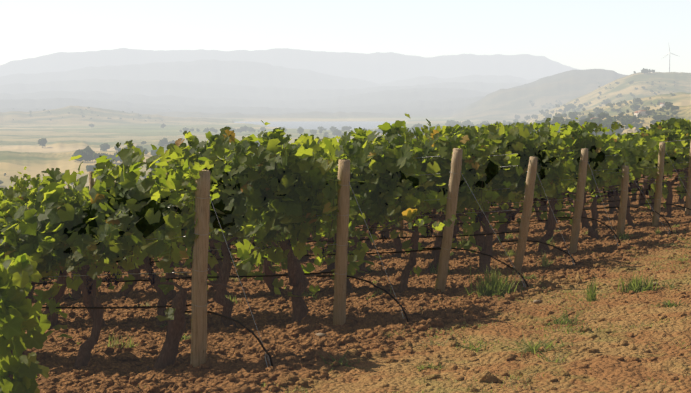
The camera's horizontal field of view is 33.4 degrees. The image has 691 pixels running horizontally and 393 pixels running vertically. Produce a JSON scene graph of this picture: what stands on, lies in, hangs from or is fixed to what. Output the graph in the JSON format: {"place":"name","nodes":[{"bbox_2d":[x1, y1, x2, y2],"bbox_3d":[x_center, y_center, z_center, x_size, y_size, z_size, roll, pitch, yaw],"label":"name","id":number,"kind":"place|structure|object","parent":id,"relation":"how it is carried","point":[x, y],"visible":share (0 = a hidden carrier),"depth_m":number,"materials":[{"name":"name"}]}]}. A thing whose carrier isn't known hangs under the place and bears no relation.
{"place":"outdoors","nodes":[
{"label":"outdoors","id":0,"kind":"place"},
{"bbox_2d":[234,121,405,129],"bbox_3d":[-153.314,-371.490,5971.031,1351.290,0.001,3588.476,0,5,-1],"label":"lake water","id":1,"kind":"structure","parent":0,"point":[338,125],"depth_m":6068.19,"materials":[{"name":"grey liquid"}]},
{"bbox_2d":[0,48,690,392],"bbox_3d":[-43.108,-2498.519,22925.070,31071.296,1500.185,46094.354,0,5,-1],"label":"terrain","id":2,"kind":"structure","parent":0,"point":[201,90],"depth_m":1708.48,"materials":[{"name":"soil"}]},
{"bbox_2d":[0,68,679,187],"bbox_3d":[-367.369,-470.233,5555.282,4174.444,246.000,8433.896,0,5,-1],"label":"valley trees","id":3,"kind":"object","parent":2,"relation":"on","point":[87,153],"visible":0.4,"depth_m":2601.75,"materials":[{"name":"green plant"}]},
{"bbox_2d":[0,129,688,379],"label":"vine trunks and canes","id":4,"kind":"object","parent":2,"relation":"on","point":[298,281],"visible":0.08,"depth_m":14.71,"materials":[{"name":"brown plant"}]},
{"bbox_2d":[0,113,690,392],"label":"vine leaves","id":5,"kind":"object","parent":4,"relation":"attached to","point":[44,216],"visible":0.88,"depth_m":12.50,"materials":[{"name":"green plant"}]},
{"bbox_2d":[41,170,679,294],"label":"grape clusters","id":6,"kind":"object","parent":4,"relation":"hanging from","point":[116,283],"visible":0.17,"depth_m":14.66,"materials":[{"name":"purple food"}]},
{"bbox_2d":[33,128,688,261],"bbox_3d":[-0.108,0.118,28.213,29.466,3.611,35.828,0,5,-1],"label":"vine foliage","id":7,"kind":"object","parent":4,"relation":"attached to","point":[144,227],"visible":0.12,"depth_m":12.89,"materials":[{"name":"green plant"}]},
{"bbox_2d":[22,205,690,392],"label":"soil clods","id":8,"kind":"object","parent":2,"relation":"on","point":[458,307],"visible":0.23,"depth_m":12.53,"materials":[{"name":"brown soil"}]},
{"bbox_2d":[30,142,690,366],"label":"end posts","id":9,"kind":"object","parent":2,"relation":"on","point":[198,299],"visible":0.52,"depth_m":12.27,"materials":[{"name":"brown wood"}]},
{"bbox_2d":[47,140,690,367],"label":"trellis wires","id":10,"kind":"object","parent":9,"relation":"attached to","point":[406,226],"visible":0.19,"depth_m":14.07,"materials":[{"name":"grey metal"}]},
{"bbox_2d":[31,173,690,366],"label":"drip hoses","id":11,"kind":"object","parent":2,"relation":"on","point":[374,285],"visible":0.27,"depth_m":14.52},
{"bbox_2d":[51,209,690,392],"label":"grass tufts","id":12,"kind":"object","parent":2,"relation":"on","point":[492,285],"visible":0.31,"depth_m":12.65,"materials":[{"name":"green plant"}]},
{"bbox_2d":[316,282,658,336],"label":"field stones","id":13,"kind":"object","parent":2,"relation":"on","point":[534,302],"visible":0.54,"depth_m":12.64,"materials":[{"name":"brown"}]},
{"bbox_2d":[591,72,664,119],"bbox_3d":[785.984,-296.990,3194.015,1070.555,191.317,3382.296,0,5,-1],"label":"farm buildings","id":14,"kind":"structure","parent":2,"relation":"on","point":[644,113],"depth_m":1727.07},
{"bbox_2d":[663,48,679,71],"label":"wind turbine","id":15,"kind":"object","parent":2,"relation":"on","point":[669,58],"visible":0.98,"depth_m":4974.51,"materials":[{"name":"white metal"}]},
{"bbox_2d":[0,0,690,74],"label":"sky","id":16,"kind":"structure","parent":0,"point":[625,37],"materials":[{"name":"white"}]}
]}

